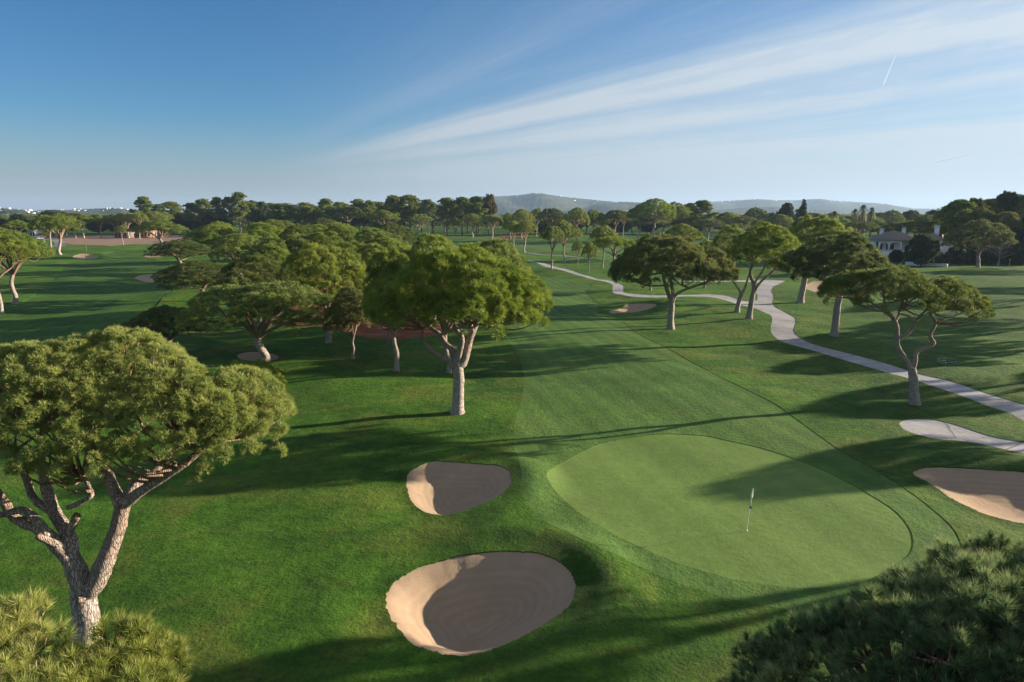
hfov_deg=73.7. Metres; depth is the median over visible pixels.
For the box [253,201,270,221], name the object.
tall pine
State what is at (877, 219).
umbrella pine
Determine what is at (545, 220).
umbrella pine
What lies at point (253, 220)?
tall pine
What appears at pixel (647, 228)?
broadleaf tree
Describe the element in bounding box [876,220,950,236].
umbrella pine
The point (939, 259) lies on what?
shrub
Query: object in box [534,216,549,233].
broadleaf tree
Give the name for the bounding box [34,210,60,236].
tall pine
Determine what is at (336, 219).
tall pine
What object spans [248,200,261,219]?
tall pine
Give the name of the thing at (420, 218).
umbrella pine
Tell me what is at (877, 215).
broadleaf tree
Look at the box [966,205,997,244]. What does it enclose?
umbrella pine
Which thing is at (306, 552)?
ground
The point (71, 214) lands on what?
umbrella pine
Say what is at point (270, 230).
umbrella pine
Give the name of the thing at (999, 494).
bunker
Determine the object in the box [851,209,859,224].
palm tree
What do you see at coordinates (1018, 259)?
shrub
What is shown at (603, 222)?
umbrella pine
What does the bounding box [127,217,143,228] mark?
broadleaf tree
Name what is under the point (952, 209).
tall pine
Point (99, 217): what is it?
umbrella pine
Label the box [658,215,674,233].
umbrella pine
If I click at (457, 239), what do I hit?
fairway
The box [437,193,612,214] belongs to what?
hill
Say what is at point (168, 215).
umbrella pine
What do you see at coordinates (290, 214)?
tall pine
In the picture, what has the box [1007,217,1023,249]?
broadleaf tree
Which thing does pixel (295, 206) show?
tall pine
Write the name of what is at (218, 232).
umbrella pine
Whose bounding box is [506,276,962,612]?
fairway
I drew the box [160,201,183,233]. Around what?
tall pine
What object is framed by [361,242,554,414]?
umbrella pine
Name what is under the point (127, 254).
putting green
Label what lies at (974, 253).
shrub
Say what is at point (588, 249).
umbrella pine
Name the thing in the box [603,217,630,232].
broadleaf tree
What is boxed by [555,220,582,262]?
umbrella pine
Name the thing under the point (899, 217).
umbrella pine
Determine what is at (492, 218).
umbrella pine
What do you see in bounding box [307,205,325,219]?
tall pine
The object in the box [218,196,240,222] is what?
tall pine
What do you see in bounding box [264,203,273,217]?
tall pine
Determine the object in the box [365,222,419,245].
umbrella pine
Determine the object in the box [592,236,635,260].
umbrella pine
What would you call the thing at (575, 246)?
umbrella pine
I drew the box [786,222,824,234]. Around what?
umbrella pine
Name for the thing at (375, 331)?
pine straw
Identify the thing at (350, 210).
umbrella pine
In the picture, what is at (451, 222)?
umbrella pine
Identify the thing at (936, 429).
cart path
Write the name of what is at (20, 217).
broadleaf tree
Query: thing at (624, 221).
umbrella pine
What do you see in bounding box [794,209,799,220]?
palm tree
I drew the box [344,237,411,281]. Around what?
umbrella pine
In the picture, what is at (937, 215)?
tall pine
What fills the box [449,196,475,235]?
tall pine
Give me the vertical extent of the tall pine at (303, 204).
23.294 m
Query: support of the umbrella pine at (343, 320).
on the ground
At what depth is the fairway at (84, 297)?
119.31 m
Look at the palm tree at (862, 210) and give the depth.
406.45 m
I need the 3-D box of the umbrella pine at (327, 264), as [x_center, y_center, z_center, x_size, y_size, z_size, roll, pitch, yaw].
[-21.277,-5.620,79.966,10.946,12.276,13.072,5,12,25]
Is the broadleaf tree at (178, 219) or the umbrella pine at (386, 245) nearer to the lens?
the umbrella pine at (386, 245)
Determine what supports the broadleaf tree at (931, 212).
on the ground
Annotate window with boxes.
[886,243,893,249]
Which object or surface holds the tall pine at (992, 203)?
on the ground
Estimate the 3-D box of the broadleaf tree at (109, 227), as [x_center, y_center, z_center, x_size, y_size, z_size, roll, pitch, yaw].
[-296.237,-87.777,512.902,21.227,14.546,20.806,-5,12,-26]
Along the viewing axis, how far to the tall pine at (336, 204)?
525.89 m
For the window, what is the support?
in the villa
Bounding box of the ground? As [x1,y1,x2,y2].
[0,222,1023,681]
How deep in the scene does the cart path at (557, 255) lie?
241.76 m
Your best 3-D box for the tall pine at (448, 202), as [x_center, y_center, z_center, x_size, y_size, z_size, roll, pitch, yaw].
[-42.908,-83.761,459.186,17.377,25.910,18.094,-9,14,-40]
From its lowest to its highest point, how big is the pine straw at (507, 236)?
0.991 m
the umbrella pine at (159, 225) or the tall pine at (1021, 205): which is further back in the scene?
the umbrella pine at (159, 225)
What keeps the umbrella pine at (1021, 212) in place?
on the ground
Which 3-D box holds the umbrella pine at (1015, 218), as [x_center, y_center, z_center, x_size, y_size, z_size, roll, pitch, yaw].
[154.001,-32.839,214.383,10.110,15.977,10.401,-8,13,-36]
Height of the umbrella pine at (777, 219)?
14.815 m
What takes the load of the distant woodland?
on the ground
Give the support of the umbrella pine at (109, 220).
on the dry soil
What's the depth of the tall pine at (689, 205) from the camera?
403.36 m
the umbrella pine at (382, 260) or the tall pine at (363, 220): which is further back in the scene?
the tall pine at (363, 220)
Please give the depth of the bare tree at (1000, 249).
200.65 m
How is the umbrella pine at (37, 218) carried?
on the ground
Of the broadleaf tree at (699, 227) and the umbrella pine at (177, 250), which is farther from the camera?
the broadleaf tree at (699, 227)
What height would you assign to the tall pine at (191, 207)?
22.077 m
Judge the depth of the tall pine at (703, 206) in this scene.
373.99 m
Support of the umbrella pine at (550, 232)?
on the ground
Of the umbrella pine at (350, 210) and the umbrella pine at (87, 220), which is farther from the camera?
the umbrella pine at (350, 210)
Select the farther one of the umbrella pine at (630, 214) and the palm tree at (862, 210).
the palm tree at (862, 210)
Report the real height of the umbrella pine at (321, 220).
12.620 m
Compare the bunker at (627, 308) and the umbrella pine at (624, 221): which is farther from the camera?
the umbrella pine at (624, 221)
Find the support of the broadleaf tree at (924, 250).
on the ground
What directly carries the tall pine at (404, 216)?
on the ground
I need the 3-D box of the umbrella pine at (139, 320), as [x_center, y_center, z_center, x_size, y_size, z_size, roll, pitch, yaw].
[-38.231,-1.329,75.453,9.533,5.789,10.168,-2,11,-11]
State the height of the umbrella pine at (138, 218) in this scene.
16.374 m
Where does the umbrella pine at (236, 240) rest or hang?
on the ground
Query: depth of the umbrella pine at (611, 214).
403.76 m
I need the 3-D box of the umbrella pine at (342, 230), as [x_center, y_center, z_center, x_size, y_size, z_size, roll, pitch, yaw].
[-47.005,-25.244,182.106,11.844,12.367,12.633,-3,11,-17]
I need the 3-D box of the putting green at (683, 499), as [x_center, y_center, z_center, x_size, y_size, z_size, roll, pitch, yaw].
[11.300,8.405,38.059,16.327,0.365,19.975,-6,12,-28]
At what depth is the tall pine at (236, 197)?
468.30 m
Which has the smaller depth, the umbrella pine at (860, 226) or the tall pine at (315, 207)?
the umbrella pine at (860, 226)
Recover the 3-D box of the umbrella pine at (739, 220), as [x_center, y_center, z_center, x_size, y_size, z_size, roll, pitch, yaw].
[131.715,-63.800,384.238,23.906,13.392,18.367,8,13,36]
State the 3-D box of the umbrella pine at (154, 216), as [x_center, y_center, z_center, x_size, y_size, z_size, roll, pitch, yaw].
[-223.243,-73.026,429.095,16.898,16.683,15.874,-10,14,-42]
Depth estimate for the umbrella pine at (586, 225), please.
501.38 m
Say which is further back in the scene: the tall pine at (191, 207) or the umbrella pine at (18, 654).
the tall pine at (191, 207)
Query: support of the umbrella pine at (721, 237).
on the ground
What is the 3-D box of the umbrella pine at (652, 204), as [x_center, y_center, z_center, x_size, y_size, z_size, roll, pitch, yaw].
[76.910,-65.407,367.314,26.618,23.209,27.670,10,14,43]
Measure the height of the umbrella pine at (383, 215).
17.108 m
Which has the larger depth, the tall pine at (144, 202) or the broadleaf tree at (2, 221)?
the tall pine at (144, 202)
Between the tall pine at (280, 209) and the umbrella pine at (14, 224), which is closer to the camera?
the umbrella pine at (14, 224)
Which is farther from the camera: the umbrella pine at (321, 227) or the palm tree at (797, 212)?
the palm tree at (797, 212)
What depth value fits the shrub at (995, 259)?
205.32 m
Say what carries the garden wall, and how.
on the ground
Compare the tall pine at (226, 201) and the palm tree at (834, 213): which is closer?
the palm tree at (834, 213)
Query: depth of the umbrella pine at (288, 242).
143.36 m
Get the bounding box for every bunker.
[72,254,97,258]
[135,274,168,281]
[237,352,278,360]
[386,551,575,655]
[406,461,510,514]
[609,303,655,312]
[806,281,840,291]
[913,467,1023,522]
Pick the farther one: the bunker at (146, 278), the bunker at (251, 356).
the bunker at (146, 278)
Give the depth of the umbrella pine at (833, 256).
81.54 m
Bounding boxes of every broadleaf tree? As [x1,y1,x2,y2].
[0,217,5,232]
[6,214,29,232]
[85,216,106,233]
[102,218,127,231]
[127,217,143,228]
[171,213,200,232]
[193,214,233,229]
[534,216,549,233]
[559,215,583,229]
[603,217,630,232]
[636,215,661,234]
[685,216,705,231]
[713,212,732,233]
[759,212,774,234]
[774,202,793,229]
[868,212,890,233]
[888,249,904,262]
[902,210,919,232]
[903,233,939,266]
[919,210,940,222]
[958,197,991,249]
[988,190,1020,248]
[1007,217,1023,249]
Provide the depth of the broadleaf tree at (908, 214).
470.79 m
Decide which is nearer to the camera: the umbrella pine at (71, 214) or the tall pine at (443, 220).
the umbrella pine at (71, 214)
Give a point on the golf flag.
(751, 496)
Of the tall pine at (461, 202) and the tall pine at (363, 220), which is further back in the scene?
the tall pine at (363, 220)
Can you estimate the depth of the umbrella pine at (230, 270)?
85.75 m
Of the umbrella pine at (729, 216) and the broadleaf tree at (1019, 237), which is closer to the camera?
the broadleaf tree at (1019, 237)
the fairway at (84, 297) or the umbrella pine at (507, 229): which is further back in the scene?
the umbrella pine at (507, 229)
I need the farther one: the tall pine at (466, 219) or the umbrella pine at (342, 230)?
the tall pine at (466, 219)
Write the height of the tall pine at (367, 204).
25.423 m
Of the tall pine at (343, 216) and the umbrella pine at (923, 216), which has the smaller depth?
the umbrella pine at (923, 216)
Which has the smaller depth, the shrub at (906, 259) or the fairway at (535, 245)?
the shrub at (906, 259)
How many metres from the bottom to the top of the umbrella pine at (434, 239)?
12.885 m
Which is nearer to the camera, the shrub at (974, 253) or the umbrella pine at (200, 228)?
the shrub at (974, 253)
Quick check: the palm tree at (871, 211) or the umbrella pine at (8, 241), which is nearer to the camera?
the umbrella pine at (8, 241)
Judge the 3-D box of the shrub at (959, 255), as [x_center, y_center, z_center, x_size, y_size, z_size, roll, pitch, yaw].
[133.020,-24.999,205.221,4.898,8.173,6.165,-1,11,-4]
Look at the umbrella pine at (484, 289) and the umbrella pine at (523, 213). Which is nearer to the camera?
the umbrella pine at (484, 289)
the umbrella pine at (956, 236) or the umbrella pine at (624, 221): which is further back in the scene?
the umbrella pine at (624, 221)
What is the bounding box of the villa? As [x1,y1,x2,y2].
[867,225,949,261]
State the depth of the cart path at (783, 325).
80.76 m
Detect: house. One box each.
[29,229,43,238]
[115,230,136,237]
[136,230,157,237]
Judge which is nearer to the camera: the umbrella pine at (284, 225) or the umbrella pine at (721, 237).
the umbrella pine at (721, 237)
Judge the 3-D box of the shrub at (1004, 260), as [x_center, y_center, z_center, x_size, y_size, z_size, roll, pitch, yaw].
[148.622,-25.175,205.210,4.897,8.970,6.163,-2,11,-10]
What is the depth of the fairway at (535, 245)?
299.45 m
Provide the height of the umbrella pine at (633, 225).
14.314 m
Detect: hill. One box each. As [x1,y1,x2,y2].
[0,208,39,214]
[35,208,197,214]
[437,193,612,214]
[584,202,720,213]
[697,199,939,213]
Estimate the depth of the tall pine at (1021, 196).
228.08 m
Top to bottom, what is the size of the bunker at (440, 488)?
0.985 m
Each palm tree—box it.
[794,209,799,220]
[830,211,838,217]
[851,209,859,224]
[856,205,867,234]
[866,207,875,236]
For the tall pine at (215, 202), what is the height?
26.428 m
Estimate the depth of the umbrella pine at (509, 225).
271.40 m
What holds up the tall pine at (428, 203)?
on the ground
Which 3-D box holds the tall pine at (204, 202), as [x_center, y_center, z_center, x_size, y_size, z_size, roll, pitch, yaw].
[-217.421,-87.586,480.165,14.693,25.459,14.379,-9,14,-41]
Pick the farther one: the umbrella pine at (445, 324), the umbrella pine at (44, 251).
the umbrella pine at (44, 251)
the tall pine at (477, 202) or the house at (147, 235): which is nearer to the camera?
the house at (147, 235)
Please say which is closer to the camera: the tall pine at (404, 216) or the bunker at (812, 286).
the bunker at (812, 286)
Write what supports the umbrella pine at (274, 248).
on the pine straw at (375, 331)
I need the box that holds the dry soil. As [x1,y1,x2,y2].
[48,235,189,245]
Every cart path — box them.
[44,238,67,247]
[526,252,611,260]
[528,260,1023,420]
[900,419,1023,453]
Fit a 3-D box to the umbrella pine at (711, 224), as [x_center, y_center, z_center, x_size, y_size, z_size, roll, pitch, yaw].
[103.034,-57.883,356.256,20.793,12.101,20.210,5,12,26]
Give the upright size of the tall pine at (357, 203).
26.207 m
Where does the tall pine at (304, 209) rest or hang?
on the ground
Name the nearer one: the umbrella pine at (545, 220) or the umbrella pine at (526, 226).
the umbrella pine at (526, 226)
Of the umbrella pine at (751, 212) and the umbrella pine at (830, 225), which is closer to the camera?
the umbrella pine at (830, 225)
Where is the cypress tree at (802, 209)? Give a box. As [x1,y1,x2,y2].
[797,199,806,233]
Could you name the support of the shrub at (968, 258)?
on the ground
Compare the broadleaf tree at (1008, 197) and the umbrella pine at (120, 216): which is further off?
the umbrella pine at (120, 216)
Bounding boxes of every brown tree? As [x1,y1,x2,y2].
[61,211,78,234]
[481,193,496,235]
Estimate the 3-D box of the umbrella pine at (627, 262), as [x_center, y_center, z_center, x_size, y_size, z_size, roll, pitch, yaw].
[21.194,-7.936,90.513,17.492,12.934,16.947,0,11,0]
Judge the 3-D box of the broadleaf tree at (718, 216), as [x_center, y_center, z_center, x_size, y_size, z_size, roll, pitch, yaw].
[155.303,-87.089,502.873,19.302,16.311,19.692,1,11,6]
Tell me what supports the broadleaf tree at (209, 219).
on the ground
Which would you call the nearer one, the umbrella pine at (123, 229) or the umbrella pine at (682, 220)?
the umbrella pine at (123, 229)
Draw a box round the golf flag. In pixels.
[746,489,752,530]
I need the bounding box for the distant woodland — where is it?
[0,213,924,231]
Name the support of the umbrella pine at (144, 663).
on the ground
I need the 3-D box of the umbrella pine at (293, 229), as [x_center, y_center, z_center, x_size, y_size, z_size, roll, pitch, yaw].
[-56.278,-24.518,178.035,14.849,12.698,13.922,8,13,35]
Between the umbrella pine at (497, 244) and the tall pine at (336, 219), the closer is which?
the umbrella pine at (497, 244)
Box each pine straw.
[256,277,452,339]
[488,234,527,239]
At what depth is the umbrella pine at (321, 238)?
147.74 m
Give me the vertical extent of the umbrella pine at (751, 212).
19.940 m
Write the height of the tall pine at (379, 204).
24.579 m
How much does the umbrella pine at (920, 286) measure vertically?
11.759 m
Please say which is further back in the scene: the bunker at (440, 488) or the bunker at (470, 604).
the bunker at (440, 488)
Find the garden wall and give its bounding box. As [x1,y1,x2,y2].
[905,262,947,266]
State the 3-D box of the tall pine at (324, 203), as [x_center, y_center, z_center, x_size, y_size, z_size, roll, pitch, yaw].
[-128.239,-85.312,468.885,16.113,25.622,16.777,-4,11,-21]
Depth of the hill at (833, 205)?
5852.56 m
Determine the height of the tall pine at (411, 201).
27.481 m
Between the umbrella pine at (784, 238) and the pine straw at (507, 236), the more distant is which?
the pine straw at (507, 236)
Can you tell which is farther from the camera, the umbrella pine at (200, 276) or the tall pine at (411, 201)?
the tall pine at (411, 201)
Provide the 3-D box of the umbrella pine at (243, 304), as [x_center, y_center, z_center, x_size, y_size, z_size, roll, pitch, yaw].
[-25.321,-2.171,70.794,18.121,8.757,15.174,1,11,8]
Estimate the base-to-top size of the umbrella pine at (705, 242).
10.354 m
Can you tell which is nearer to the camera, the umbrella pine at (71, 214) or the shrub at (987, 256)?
the shrub at (987, 256)
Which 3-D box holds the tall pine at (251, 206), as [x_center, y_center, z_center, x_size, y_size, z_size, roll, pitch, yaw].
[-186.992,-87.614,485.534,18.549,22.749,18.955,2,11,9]
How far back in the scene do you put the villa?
211.70 m
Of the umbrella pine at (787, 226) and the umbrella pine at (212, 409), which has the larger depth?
the umbrella pine at (787, 226)
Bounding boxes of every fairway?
[0,258,178,344]
[411,235,501,245]
[480,239,623,256]
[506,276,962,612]
[895,269,1023,346]
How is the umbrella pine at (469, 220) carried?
on the fairway at (457, 239)
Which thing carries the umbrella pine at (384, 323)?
on the ground
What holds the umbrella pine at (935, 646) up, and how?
on the ground
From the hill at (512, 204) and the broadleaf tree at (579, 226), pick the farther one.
the hill at (512, 204)
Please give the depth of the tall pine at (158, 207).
480.16 m
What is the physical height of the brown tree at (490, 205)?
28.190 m
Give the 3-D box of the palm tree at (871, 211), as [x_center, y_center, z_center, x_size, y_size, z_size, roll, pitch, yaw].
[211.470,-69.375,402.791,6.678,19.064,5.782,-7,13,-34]
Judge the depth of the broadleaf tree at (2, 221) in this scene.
466.14 m
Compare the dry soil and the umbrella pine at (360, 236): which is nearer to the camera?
the umbrella pine at (360, 236)
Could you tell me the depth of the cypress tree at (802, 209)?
408.95 m
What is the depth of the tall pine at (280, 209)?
458.94 m
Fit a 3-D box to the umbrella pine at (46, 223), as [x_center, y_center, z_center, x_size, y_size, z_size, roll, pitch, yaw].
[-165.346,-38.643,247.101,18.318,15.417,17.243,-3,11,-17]
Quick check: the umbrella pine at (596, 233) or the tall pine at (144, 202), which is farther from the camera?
the tall pine at (144, 202)
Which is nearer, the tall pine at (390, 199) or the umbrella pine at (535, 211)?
the umbrella pine at (535, 211)
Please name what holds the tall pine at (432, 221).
on the ground
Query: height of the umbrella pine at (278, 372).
5.485 m
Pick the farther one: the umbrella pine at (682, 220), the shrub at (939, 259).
the umbrella pine at (682, 220)
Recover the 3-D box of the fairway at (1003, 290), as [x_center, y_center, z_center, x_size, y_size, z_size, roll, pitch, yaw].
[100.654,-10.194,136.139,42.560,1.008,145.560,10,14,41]
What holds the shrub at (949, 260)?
on the ground
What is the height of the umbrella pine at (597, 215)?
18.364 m
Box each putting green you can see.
[101,250,147,258]
[547,434,912,587]
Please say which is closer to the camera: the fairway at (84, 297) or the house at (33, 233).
the fairway at (84, 297)
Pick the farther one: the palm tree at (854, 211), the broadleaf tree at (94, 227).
the broadleaf tree at (94, 227)
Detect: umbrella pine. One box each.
[0,219,28,237]
[0,227,55,303]
[0,233,38,312]
[0,324,298,664]
[0,585,80,681]
[27,215,68,247]
[28,213,85,254]
[36,232,48,241]
[45,603,196,681]
[63,212,85,237]
[73,213,96,237]
[89,214,105,237]
[102,214,126,237]
[112,212,136,237]
[112,225,127,244]
[122,304,209,342]
[127,212,149,238]
[127,219,189,249]
[142,212,169,237]
[143,238,212,269]
[150,259,250,291]
[152,212,174,235]
[174,280,358,362]
[182,224,237,260]
[193,221,237,237]
[208,233,265,260]
[208,251,301,325]
[215,358,287,404]
[240,221,292,241]
[244,242,314,283]
[245,233,320,259]
[261,219,295,229]
[273,223,318,242]
[275,242,369,342]
[291,230,369,277]
[301,222,358,239]
[310,217,335,229]
[320,223,353,267]
[322,284,374,358]
[331,205,365,224]
[339,226,411,253]
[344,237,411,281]
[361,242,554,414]
[361,246,437,371]
[364,209,400,224]
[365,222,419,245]
[376,315,393,345]
[381,231,453,315]
[405,214,432,235]
[413,244,503,372]
[444,219,465,235]
[458,213,488,236]
[469,237,533,323]
[477,215,503,238]
[497,212,517,234]
[502,220,515,238]
[502,221,518,245]
[510,208,535,238]
[511,219,537,252]
[530,208,542,236]
[536,208,566,239]
[539,226,564,268]
[540,214,566,226]
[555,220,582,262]
[561,207,590,240]
[570,241,583,264]
[581,241,599,272]
[582,218,596,233]
[585,209,607,238]
[588,224,618,267]
[589,213,613,226]
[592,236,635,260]
[605,210,630,233]
[607,233,740,329]
[615,211,633,235]
[626,203,652,240]
[629,219,670,232]
[630,217,637,233]
[631,198,677,236]
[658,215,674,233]
[662,201,692,225]
[664,223,704,248]
[669,217,697,233]
[690,219,726,239]
[695,239,722,287]
[708,224,753,311]
[712,522,1023,681]
[714,212,750,232]
[725,216,766,231]
[725,221,804,318]
[743,207,769,231]
[765,214,793,228]
[769,214,861,302]
[777,229,906,336]
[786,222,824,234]
[816,263,996,405]
[819,212,845,221]
[832,219,857,232]
[843,214,885,235]
[844,221,881,234]
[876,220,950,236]
[877,209,905,231]
[905,214,942,224]
[940,218,1018,267]
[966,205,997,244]
[990,211,1023,246]
[997,208,1023,236]
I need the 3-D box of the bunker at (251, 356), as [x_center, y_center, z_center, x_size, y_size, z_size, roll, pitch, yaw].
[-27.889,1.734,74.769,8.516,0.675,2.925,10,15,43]
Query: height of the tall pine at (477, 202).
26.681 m
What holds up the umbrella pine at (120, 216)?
on the dry soil
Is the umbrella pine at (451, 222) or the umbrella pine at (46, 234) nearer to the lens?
the umbrella pine at (46, 234)
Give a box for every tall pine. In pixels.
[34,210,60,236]
[129,196,153,213]
[151,204,171,216]
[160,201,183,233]
[181,202,206,231]
[193,198,212,225]
[206,196,226,224]
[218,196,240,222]
[225,191,250,232]
[235,202,261,226]
[245,211,269,222]
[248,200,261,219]
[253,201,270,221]
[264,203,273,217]
[266,203,308,222]
[273,208,292,219]
[287,205,302,223]
[292,202,314,224]
[294,206,315,224]
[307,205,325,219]
[313,198,336,218]
[323,205,341,221]
[326,202,349,219]
[337,205,362,231]
[350,199,368,231]
[352,207,373,233]
[361,200,377,231]
[375,202,385,222]
[384,195,406,223]
[385,209,407,228]
[390,194,425,232]
[416,199,439,234]
[417,203,445,233]
[434,197,462,235]
[438,205,448,232]
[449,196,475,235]
[459,205,473,232]
[465,196,488,235]
[682,202,698,224]
[689,200,718,239]
[924,206,954,236]
[938,199,977,248]
[982,198,1007,249]
[1006,199,1023,213]
[1010,194,1023,207]
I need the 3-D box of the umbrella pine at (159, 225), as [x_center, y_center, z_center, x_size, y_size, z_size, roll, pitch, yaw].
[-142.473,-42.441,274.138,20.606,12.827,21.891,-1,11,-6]
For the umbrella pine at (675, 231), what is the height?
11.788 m
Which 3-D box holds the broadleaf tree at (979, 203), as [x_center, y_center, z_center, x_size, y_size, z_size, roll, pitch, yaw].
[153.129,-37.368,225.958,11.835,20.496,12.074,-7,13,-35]
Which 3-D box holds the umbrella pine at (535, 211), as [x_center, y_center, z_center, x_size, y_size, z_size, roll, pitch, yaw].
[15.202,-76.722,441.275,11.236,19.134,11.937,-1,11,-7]
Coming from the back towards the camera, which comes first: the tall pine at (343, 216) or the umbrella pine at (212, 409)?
the tall pine at (343, 216)
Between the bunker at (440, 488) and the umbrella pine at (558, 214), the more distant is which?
the umbrella pine at (558, 214)
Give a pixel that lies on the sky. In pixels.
(919, 104)
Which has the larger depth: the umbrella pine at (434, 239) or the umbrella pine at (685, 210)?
the umbrella pine at (685, 210)
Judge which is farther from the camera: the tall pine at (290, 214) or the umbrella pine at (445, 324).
the tall pine at (290, 214)
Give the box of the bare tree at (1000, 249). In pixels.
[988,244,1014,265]
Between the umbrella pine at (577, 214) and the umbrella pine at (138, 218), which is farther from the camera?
the umbrella pine at (138, 218)
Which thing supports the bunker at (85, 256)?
on the ground
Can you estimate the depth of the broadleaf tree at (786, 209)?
405.40 m
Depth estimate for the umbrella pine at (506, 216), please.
473.23 m
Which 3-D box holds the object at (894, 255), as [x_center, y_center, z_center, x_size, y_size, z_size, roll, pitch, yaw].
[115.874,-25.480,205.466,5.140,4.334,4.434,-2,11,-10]
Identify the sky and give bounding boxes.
[0,0,1023,211]
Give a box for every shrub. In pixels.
[903,254,913,263]
[934,256,945,263]
[939,251,953,264]
[947,246,965,264]
[962,248,974,264]
[966,245,984,264]
[982,247,994,264]
[986,248,1002,264]
[997,244,1016,264]
[1006,244,1023,264]
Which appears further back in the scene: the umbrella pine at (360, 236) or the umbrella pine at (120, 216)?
the umbrella pine at (120, 216)
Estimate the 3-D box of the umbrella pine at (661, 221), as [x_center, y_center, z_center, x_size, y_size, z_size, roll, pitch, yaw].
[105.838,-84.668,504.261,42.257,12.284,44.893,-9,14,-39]
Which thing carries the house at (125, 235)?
on the dry soil

